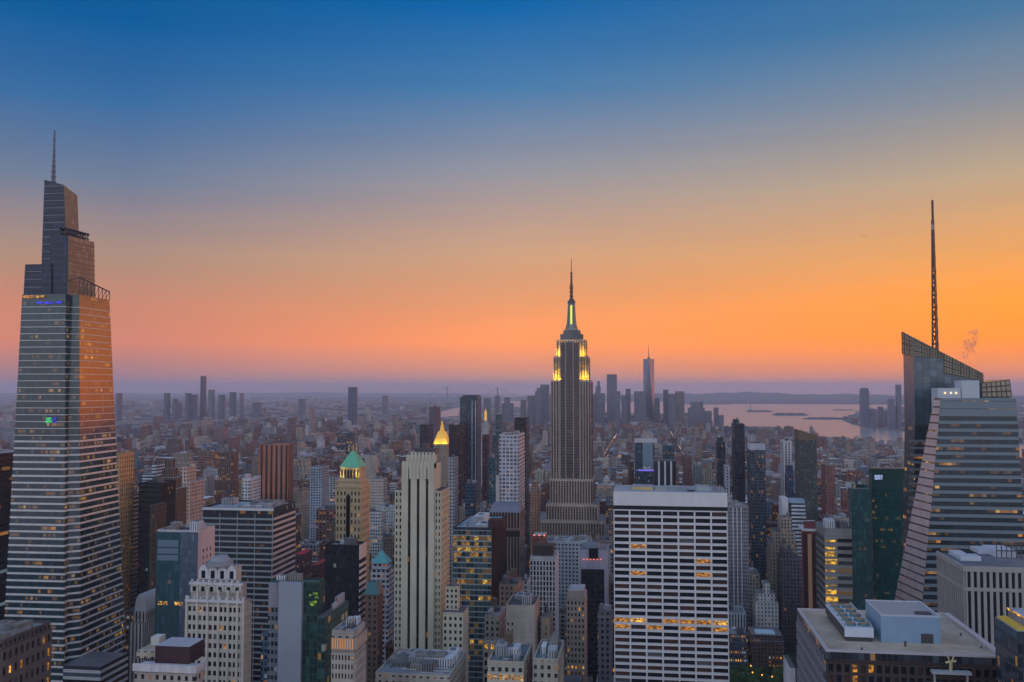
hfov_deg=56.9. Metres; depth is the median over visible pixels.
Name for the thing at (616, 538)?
window
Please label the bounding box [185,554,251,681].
gothic tower
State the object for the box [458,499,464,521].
masonry building
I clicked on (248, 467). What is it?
office building
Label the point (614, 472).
office building
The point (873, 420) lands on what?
distant tower
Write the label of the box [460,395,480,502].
glass residential tower
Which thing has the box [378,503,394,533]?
apartment building
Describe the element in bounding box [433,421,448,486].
gold roofed tower
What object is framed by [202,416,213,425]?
masonry building
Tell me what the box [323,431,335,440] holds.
brick building
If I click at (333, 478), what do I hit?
apartment building
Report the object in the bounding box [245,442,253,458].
brick building
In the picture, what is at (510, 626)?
window frame
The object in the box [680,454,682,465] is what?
brick building
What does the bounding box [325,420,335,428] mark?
brick building
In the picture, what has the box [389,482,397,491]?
apartment building
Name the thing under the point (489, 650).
window frame
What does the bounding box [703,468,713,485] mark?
masonry block
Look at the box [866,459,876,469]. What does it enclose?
office building
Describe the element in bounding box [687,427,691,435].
masonry building
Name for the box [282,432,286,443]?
brick building
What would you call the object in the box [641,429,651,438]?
masonry building
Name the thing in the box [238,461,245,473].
office building
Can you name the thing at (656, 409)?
distant tower
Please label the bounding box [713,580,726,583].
window
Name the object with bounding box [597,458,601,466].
masonry building
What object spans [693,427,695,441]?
masonry building
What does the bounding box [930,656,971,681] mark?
window washing rig
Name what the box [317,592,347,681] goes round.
glass office block
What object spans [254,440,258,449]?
brick building
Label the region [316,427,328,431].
brick building
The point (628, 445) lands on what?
brick building
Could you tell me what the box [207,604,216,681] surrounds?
window frame
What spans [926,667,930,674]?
window
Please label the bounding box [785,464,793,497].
office block
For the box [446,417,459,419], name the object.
masonry building
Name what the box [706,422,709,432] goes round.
office building
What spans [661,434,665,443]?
brick building
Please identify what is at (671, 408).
distant tower
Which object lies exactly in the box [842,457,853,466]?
masonry building
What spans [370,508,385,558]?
apartment building
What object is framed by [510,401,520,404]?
river narrows
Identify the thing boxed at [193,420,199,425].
office building
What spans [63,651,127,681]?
podium block
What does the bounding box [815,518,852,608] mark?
office building
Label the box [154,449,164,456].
brick building
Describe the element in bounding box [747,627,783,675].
library block
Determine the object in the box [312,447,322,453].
office building
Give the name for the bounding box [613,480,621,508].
apartment building
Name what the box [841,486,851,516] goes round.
brick building
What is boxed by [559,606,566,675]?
apartment building
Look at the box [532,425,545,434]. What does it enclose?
brick building
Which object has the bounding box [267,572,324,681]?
glass office block
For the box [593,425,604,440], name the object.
brick building
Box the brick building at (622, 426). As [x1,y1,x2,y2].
[619,423,631,429]
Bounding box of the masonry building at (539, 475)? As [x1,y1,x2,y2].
[535,466,544,483]
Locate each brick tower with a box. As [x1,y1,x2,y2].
[258,442,293,500]
[799,520,816,608]
[821,463,834,514]
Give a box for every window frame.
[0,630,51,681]
[187,604,195,637]
[197,604,205,678]
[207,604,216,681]
[219,605,225,681]
[228,605,235,681]
[237,606,241,681]
[244,602,251,681]
[331,637,353,649]
[331,652,353,681]
[336,490,360,540]
[354,628,366,649]
[354,643,365,681]
[361,487,369,581]
[394,491,401,651]
[434,491,440,649]
[441,488,449,649]
[443,615,462,650]
[445,588,457,609]
[453,530,491,677]
[483,642,494,681]
[487,671,523,681]
[506,620,514,640]
[530,560,555,636]
[567,600,584,675]
[614,509,728,681]
[826,661,995,681]
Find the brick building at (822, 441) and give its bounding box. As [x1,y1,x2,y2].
[817,435,827,447]
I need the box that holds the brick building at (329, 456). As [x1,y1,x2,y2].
[321,454,338,458]
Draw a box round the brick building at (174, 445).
[166,436,182,456]
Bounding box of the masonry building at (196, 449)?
[194,447,201,452]
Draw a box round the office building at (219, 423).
[215,420,223,426]
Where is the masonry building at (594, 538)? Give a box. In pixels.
[589,532,599,542]
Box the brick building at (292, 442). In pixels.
[287,441,296,445]
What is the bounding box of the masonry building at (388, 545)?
[382,528,394,565]
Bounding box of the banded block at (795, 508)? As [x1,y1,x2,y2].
[779,496,805,572]
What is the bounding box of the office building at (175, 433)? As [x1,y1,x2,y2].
[171,430,177,437]
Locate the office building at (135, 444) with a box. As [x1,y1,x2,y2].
[132,441,140,448]
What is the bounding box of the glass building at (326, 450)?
[323,447,330,455]
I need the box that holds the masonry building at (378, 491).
[368,472,389,509]
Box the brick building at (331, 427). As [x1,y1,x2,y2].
[325,424,334,431]
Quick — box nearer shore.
[684,400,1023,404]
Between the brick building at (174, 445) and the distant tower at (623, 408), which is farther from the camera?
the distant tower at (623, 408)
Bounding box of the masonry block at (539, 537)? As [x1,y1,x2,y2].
[532,532,546,545]
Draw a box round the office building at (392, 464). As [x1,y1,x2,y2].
[385,460,398,470]
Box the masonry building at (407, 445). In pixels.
[403,440,410,454]
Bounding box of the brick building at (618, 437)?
[615,436,623,442]
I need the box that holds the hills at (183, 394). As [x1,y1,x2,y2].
[0,392,511,395]
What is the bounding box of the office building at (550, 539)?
[547,534,570,542]
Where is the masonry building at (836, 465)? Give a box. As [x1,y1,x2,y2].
[825,462,841,466]
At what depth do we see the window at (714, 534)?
504.88 m
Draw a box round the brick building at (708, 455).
[706,453,712,457]
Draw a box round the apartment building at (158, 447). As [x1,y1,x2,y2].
[155,446,165,451]
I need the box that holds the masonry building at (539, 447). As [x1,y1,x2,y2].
[535,444,542,451]
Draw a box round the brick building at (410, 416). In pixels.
[407,414,413,420]
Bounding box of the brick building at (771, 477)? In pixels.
[766,475,780,482]
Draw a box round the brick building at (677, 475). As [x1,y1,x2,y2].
[676,465,678,484]
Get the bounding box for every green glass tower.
[848,479,872,609]
[869,467,903,599]
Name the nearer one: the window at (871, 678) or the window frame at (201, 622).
the window at (871, 678)
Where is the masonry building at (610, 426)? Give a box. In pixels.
[609,421,611,432]
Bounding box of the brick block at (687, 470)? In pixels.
[683,454,691,485]
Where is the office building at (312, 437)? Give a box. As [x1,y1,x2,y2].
[309,433,315,441]
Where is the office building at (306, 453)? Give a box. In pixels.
[298,451,315,456]
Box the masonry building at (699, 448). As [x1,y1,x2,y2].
[697,439,701,460]
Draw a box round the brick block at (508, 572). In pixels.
[506,570,517,576]
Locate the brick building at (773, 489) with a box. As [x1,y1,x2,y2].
[766,478,780,501]
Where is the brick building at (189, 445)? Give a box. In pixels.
[184,439,193,450]
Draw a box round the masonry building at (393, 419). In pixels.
[392,414,395,425]
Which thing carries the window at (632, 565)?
in the office slab
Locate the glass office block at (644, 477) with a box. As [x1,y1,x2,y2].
[635,466,653,484]
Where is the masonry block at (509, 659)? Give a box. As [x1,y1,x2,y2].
[487,630,531,681]
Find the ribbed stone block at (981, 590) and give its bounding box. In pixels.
[936,542,1023,645]
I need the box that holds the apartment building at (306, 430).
[305,425,308,435]
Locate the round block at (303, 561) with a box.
[295,549,312,577]
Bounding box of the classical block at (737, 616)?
[729,603,745,629]
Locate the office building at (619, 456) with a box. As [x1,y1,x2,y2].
[618,452,633,461]
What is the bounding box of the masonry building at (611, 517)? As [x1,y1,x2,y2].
[609,509,613,534]
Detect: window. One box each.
[201,570,204,577]
[220,571,223,578]
[341,470,358,477]
[346,494,349,536]
[570,305,571,323]
[614,510,628,514]
[614,517,628,520]
[615,524,628,527]
[615,530,628,534]
[615,537,628,540]
[615,544,628,547]
[615,550,628,554]
[615,557,628,560]
[615,564,628,567]
[615,570,628,574]
[615,577,628,580]
[615,584,628,587]
[615,590,628,594]
[615,597,628,601]
[615,604,628,607]
[630,511,644,514]
[630,517,644,521]
[631,524,644,527]
[631,531,644,534]
[631,537,644,541]
[631,544,644,547]
[631,551,644,554]
[631,557,644,561]
[631,564,644,567]
[631,571,644,574]
[631,578,644,581]
[631,584,644,588]
[631,591,644,594]
[631,598,645,601]
[631,604,645,608]
[647,511,660,514]
[647,518,660,521]
[647,524,660,528]
[647,531,660,534]
[647,538,660,541]
[647,544,660,548]
[647,551,660,555]
[647,558,660,561]
[647,565,661,568]
[647,571,661,575]
[647,578,661,581]
[647,585,661,588]
[647,591,661,595]
[647,598,661,602]
[663,511,676,515]
[663,518,676,521]
[663,525,676,528]
[663,531,677,535]
[663,538,677,542]
[663,545,677,548]
[663,552,677,555]
[663,558,677,562]
[663,565,677,568]
[663,572,677,575]
[663,578,677,582]
[663,585,677,589]
[663,592,677,595]
[663,599,677,602]
[679,512,693,515]
[679,518,693,522]
[679,525,693,528]
[679,532,693,535]
[679,538,693,542]
[679,545,693,549]
[679,552,693,555]
[679,559,693,562]
[679,565,693,569]
[680,572,693,576]
[680,579,693,582]
[680,586,693,589]
[680,592,693,596]
[680,599,693,603]
[695,512,709,515]
[695,519,709,522]
[696,525,709,529]
[696,532,709,535]
[696,539,709,542]
[696,546,709,549]
[696,552,709,556]
[696,559,710,562]
[696,566,710,569]
[696,573,710,576]
[696,579,710,583]
[696,586,710,590]
[696,593,710,596]
[696,600,710,603]
[712,512,726,516]
[712,519,726,522]
[712,526,726,529]
[712,532,726,536]
[712,539,726,543]
[712,546,726,549]
[712,553,726,556]
[712,559,726,563]
[712,566,726,570]
[712,573,726,576]
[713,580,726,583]
[713,587,726,590]
[713,593,726,597]
[713,600,726,604]
[825,552,834,556]
[825,559,836,563]
[826,589,835,593]
[826,597,837,601]
[828,664,832,670]
[836,664,840,671]
[844,664,848,671]
[852,664,856,671]
[861,665,864,672]
[869,665,873,672]
[869,676,873,681]
[877,665,881,672]
[885,666,889,673]
[893,666,897,673]
[901,666,905,673]
[909,667,913,674]
[918,667,922,674]
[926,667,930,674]
[976,669,980,676]
[984,670,988,677]
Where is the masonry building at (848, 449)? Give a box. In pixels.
[846,441,850,452]
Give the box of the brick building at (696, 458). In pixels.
[694,454,698,462]
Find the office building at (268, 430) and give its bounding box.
[265,427,275,439]
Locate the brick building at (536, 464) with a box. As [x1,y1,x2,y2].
[531,459,541,474]
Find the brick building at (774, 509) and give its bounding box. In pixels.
[769,502,778,520]
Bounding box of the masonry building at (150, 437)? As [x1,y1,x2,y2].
[144,435,153,439]
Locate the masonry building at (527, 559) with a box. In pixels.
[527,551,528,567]
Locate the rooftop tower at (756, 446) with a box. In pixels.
[748,443,764,449]
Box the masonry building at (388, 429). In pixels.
[385,426,394,435]
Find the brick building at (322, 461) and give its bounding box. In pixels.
[318,456,333,467]
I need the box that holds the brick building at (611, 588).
[609,574,613,674]
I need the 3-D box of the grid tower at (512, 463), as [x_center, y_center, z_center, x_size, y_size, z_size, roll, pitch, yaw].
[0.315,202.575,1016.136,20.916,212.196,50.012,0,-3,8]
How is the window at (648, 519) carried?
in the office slab
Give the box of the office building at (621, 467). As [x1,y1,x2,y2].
[616,464,627,471]
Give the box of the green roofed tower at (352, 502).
[335,444,370,581]
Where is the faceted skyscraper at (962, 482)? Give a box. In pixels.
[895,200,1023,611]
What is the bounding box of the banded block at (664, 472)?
[654,459,675,485]
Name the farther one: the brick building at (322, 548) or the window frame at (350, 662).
the brick building at (322, 548)
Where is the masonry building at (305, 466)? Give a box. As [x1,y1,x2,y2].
[299,456,311,478]
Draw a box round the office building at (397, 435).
[394,432,407,440]
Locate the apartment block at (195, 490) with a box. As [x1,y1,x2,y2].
[181,464,203,524]
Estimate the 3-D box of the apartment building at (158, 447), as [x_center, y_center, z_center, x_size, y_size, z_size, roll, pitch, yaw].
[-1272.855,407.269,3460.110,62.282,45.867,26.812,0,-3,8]
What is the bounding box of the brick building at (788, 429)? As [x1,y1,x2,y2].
[783,426,793,432]
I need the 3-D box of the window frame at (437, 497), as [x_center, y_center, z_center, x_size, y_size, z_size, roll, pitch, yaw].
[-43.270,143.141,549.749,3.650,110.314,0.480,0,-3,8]
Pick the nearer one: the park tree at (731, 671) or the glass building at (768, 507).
the park tree at (731, 671)
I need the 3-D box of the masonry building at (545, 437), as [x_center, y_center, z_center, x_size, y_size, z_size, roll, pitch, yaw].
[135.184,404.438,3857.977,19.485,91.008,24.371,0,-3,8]
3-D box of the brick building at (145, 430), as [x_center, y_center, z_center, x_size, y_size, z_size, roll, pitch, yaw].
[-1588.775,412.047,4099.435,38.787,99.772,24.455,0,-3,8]
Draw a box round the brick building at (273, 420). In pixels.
[269,417,276,423]
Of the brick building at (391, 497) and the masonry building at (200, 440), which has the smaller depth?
the brick building at (391, 497)
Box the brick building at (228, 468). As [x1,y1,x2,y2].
[215,447,238,502]
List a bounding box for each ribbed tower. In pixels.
[489,502,524,578]
[727,500,749,631]
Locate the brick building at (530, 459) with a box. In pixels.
[529,451,531,472]
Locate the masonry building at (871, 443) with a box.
[868,436,874,454]
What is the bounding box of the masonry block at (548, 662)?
[533,633,563,681]
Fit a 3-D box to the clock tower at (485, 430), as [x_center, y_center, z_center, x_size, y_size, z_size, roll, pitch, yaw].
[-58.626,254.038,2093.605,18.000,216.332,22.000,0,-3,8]
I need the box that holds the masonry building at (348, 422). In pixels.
[346,420,351,428]
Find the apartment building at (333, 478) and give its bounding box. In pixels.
[329,474,339,504]
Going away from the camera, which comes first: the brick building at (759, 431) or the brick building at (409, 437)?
the brick building at (409, 437)
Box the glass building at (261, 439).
[259,435,264,443]
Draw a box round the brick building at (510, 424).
[507,422,512,431]
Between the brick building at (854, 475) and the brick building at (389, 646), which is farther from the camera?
the brick building at (854, 475)
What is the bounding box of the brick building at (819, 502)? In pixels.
[818,495,821,507]
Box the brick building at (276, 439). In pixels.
[273,435,279,443]
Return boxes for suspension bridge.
[419,387,522,401]
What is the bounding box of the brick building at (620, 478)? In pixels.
[614,474,634,484]
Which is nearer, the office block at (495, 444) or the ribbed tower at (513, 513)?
the ribbed tower at (513, 513)
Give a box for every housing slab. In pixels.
[182,428,190,437]
[193,426,200,436]
[201,426,211,438]
[214,427,228,445]
[229,437,239,451]
[287,417,295,441]
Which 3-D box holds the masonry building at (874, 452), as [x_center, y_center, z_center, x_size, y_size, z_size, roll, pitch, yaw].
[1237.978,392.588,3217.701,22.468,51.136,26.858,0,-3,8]
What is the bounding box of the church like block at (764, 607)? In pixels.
[752,580,778,628]
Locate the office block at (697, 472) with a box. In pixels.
[692,462,701,485]
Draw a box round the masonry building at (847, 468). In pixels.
[835,464,855,473]
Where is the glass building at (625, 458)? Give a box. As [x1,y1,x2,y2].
[621,453,629,465]
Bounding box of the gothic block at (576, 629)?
[567,584,586,681]
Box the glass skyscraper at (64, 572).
[4,130,125,681]
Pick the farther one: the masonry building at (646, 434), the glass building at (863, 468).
the masonry building at (646, 434)
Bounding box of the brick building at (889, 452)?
[880,449,892,455]
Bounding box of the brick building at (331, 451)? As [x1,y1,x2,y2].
[328,449,335,454]
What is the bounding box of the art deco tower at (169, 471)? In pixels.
[162,458,186,524]
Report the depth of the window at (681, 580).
505.99 m
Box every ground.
[0,393,797,681]
[842,408,1023,443]
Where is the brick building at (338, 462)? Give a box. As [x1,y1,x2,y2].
[334,459,343,475]
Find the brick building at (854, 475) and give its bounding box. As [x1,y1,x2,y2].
[847,469,863,483]
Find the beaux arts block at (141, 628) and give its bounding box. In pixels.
[128,588,154,681]
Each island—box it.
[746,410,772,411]
[773,412,807,415]
[803,417,842,419]
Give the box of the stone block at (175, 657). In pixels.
[132,634,205,681]
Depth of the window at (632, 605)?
508.84 m
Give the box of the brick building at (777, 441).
[775,438,783,444]
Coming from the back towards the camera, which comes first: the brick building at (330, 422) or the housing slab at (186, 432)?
the brick building at (330, 422)
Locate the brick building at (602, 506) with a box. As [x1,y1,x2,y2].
[597,498,605,513]
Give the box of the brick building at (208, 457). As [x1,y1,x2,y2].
[197,447,219,475]
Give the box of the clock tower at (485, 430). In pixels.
[481,407,488,485]
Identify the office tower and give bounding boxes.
[0,450,13,619]
[137,477,175,595]
[149,502,166,589]
[154,520,214,660]
[325,536,366,620]
[420,423,432,447]
[449,423,465,522]
[482,434,489,502]
[489,454,497,510]
[515,415,528,550]
[530,543,558,640]
[715,435,725,486]
[731,417,744,501]
[747,448,766,588]
[776,538,801,652]
[794,429,817,520]
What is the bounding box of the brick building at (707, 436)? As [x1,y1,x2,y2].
[706,432,709,444]
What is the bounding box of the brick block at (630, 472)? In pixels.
[628,460,633,484]
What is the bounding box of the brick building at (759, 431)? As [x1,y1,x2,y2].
[755,427,768,438]
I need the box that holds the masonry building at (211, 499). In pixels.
[203,496,214,505]
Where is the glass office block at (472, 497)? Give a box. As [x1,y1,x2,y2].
[465,480,479,517]
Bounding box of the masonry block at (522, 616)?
[483,592,539,681]
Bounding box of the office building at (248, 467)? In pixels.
[246,464,251,472]
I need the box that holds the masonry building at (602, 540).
[597,535,604,542]
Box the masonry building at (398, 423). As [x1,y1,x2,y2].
[395,420,401,432]
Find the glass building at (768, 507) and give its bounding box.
[766,498,777,520]
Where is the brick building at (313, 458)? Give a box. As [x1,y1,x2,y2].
[309,455,316,465]
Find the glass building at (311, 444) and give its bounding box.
[305,441,316,447]
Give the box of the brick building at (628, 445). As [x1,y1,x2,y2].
[626,441,631,449]
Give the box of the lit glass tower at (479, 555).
[453,512,505,681]
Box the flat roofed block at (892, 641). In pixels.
[796,599,995,681]
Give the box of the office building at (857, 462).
[852,457,860,468]
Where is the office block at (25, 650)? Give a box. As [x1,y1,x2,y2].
[0,619,51,681]
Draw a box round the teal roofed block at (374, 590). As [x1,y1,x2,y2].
[364,581,383,681]
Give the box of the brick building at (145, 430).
[140,424,151,441]
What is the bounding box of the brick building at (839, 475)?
[835,470,847,483]
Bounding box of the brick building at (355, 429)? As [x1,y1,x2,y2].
[353,427,357,439]
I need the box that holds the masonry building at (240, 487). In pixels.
[239,471,251,499]
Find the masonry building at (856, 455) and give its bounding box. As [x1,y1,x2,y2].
[850,453,864,458]
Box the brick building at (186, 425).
[182,423,192,428]
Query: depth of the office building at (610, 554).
917.42 m
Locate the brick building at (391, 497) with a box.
[387,487,394,503]
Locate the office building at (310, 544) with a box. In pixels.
[301,539,321,563]
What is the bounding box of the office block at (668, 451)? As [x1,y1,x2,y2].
[662,443,673,458]
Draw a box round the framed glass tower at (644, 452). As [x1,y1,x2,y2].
[634,438,656,468]
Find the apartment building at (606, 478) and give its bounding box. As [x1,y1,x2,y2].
[604,475,609,482]
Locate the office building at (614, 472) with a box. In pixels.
[611,468,616,477]
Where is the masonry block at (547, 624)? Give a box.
[541,603,552,638]
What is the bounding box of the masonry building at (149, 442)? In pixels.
[141,440,154,446]
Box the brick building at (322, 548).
[319,539,325,559]
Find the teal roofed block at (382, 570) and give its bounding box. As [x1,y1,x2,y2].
[370,550,393,663]
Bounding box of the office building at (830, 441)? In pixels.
[827,437,833,446]
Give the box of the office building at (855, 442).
[851,440,866,444]
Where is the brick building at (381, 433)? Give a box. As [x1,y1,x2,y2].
[373,429,383,438]
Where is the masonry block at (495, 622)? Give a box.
[485,596,504,639]
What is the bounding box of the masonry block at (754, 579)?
[749,567,759,626]
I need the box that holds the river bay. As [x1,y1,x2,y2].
[441,407,459,417]
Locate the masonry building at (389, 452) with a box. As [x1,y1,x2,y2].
[379,449,394,460]
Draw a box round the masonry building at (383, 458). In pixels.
[377,452,388,467]
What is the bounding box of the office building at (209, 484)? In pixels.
[198,473,214,496]
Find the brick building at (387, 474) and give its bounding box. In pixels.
[381,470,391,486]
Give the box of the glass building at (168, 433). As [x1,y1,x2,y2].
[165,430,172,437]
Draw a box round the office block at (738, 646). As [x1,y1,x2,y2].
[729,627,747,674]
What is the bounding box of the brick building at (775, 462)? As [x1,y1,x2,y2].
[771,455,779,471]
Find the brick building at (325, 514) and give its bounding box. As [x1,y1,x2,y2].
[316,504,335,540]
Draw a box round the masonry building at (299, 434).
[296,426,303,439]
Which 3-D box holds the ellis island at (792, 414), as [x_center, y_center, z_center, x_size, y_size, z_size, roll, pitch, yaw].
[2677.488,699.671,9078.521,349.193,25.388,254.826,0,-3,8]
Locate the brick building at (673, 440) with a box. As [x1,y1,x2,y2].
[670,437,677,445]
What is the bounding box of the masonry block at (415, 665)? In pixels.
[375,647,465,681]
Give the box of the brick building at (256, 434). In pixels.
[252,425,260,442]
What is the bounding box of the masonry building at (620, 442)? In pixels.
[618,440,633,447]
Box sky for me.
[0,0,1023,393]
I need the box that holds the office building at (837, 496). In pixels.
[835,480,840,514]
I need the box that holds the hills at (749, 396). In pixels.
[481,392,1023,401]
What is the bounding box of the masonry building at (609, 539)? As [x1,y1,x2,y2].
[601,535,612,543]
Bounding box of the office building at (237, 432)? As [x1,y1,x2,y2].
[234,430,243,435]
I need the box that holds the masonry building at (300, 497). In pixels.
[293,485,308,539]
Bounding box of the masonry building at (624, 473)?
[617,471,634,477]
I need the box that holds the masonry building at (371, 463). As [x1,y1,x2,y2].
[365,454,378,476]
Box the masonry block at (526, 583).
[522,574,529,592]
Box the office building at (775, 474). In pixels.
[766,472,779,476]
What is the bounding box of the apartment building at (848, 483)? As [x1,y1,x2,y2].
[845,481,854,486]
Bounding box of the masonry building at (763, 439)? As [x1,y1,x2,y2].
[761,433,765,446]
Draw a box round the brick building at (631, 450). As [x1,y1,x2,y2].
[623,449,634,453]
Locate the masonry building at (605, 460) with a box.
[597,457,608,466]
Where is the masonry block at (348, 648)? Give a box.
[331,616,366,681]
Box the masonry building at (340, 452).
[334,449,345,455]
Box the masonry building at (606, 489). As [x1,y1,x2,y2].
[597,481,613,502]
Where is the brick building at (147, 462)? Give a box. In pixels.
[144,460,150,464]
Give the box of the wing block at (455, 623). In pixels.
[443,577,467,681]
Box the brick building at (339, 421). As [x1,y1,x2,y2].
[337,416,342,425]
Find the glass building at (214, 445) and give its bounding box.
[203,442,219,450]
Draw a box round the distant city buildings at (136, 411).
[0,395,1023,681]
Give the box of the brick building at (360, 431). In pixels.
[357,429,367,439]
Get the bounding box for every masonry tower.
[448,455,457,582]
[530,480,539,555]
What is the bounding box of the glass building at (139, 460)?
[134,449,143,487]
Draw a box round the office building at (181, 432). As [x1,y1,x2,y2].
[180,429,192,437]
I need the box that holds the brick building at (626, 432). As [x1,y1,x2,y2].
[621,427,634,442]
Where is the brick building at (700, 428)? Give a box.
[693,425,702,432]
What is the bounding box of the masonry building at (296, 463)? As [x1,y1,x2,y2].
[293,457,299,478]
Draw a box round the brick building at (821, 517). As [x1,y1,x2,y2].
[818,514,828,521]
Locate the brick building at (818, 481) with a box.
[817,476,820,489]
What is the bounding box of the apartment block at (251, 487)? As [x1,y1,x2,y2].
[242,473,260,499]
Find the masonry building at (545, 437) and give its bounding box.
[542,429,547,444]
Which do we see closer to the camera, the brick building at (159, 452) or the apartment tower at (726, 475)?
the apartment tower at (726, 475)
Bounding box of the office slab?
[613,484,728,681]
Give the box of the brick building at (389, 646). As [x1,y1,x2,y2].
[385,637,393,659]
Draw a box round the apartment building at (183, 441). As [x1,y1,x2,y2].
[182,438,187,450]
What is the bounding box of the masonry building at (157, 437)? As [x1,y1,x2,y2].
[154,430,161,446]
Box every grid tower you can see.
[496,473,499,501]
[499,431,524,507]
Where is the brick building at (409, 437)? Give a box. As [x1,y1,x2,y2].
[402,432,414,450]
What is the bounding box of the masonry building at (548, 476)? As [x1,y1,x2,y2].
[546,474,550,481]
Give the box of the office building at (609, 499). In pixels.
[607,496,612,502]
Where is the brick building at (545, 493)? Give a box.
[541,482,549,510]
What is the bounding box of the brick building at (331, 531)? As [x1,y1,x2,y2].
[326,518,335,543]
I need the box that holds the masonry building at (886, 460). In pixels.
[877,459,893,464]
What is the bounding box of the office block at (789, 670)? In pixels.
[783,655,795,681]
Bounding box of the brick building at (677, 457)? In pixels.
[674,453,685,463]
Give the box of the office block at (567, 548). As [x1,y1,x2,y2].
[553,534,588,606]
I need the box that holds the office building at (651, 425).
[648,422,655,429]
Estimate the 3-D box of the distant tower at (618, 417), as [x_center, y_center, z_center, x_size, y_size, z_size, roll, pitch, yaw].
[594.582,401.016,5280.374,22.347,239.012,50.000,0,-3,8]
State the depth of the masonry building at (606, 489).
1714.68 m
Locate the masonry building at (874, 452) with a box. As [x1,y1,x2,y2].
[871,449,879,454]
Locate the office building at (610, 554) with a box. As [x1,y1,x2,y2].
[608,543,612,574]
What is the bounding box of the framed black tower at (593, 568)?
[579,542,608,681]
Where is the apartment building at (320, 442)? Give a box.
[317,438,324,447]
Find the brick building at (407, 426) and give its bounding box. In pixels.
[402,423,411,429]
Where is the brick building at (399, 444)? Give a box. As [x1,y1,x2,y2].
[389,438,403,455]
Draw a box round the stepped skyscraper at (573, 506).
[540,258,608,538]
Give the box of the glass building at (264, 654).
[261,629,267,681]
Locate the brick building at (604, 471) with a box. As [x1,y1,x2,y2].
[594,467,606,477]
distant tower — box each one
[115,393,122,420]
[163,393,169,420]
[172,399,177,420]
[178,402,181,417]
[185,393,191,420]
[191,395,197,420]
[200,376,206,419]
[208,390,214,419]
[218,395,224,419]
[229,392,235,416]
[239,393,243,418]
[252,402,260,418]
[298,399,304,419]
[309,407,314,432]
[348,387,357,424]
[382,396,387,419]
[484,398,490,421]
[495,389,499,421]
[502,397,513,421]
[521,400,526,416]
[527,396,534,424]
[535,388,540,424]
[540,385,549,422]
[593,395,596,422]
[594,381,604,424]
[607,374,616,423]
[616,391,620,433]
[621,396,626,422]
[625,389,630,423]
[634,391,645,423]
[654,398,659,421]
[663,390,667,426]
[668,394,674,432]
[675,391,684,424]
[688,402,704,427]
[705,411,711,426]
[713,407,718,425]
[719,415,723,428]
[859,388,869,426]
[870,409,876,427]
[877,407,883,426]
[883,411,887,426]
[887,399,894,428]
[895,385,901,428]
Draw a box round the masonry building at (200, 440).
[195,435,211,446]
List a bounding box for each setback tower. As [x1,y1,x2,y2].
[394,443,449,651]
[766,512,798,599]
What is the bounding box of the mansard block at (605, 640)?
[597,603,612,681]
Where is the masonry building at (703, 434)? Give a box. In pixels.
[701,430,708,441]
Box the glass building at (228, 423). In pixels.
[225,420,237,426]
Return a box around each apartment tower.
[116,451,133,610]
[131,492,138,607]
[309,465,328,540]
[429,405,439,447]
[724,461,729,501]
[780,438,791,495]
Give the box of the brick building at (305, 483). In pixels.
[299,475,309,488]
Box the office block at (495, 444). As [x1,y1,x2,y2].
[492,413,501,472]
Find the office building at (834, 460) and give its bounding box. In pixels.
[828,458,838,463]
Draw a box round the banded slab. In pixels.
[202,496,295,681]
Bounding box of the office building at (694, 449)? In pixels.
[691,442,696,460]
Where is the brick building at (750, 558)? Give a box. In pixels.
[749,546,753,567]
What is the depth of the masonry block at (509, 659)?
442.87 m
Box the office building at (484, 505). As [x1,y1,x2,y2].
[480,500,488,511]
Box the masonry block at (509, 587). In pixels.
[499,567,521,631]
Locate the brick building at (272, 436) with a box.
[269,433,282,440]
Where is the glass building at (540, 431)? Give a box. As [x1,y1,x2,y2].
[538,427,543,442]
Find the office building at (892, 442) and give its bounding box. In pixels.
[887,440,896,447]
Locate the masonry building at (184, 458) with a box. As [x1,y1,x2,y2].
[174,451,195,475]
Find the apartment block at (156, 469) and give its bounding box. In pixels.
[142,460,164,481]
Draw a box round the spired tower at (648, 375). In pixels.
[643,344,653,421]
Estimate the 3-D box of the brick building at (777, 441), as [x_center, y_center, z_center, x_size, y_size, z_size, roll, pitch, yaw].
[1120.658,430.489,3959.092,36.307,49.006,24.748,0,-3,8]
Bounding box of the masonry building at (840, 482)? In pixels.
[835,478,843,486]
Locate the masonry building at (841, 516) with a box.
[827,509,848,526]
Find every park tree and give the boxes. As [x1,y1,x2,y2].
[729,669,741,681]
[729,676,739,681]
[732,665,745,676]
[741,664,753,673]
[745,671,760,678]
[747,675,759,681]
[751,665,764,680]
[754,668,768,681]
[763,664,773,676]
[766,676,778,681]
[771,664,783,674]
[771,676,783,681]
[772,668,783,679]
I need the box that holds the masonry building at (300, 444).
[297,441,304,457]
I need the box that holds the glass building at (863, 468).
[860,464,867,478]
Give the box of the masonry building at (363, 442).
[358,437,370,451]
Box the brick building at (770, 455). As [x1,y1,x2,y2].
[767,453,779,457]
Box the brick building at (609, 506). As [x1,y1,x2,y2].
[606,503,612,525]
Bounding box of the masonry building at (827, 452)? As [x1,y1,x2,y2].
[826,448,829,456]
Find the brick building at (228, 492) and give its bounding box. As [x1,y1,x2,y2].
[215,487,234,503]
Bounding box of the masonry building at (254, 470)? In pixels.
[251,454,257,475]
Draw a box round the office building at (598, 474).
[593,467,603,482]
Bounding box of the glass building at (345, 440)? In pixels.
[337,431,354,454]
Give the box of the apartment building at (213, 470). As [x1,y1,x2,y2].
[203,467,217,475]
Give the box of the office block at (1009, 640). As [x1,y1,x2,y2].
[995,607,1023,681]
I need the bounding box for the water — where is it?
[481,394,1023,456]
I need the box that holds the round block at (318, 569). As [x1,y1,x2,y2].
[312,559,324,577]
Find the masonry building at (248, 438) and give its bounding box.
[244,433,251,442]
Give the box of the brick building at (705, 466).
[702,463,708,471]

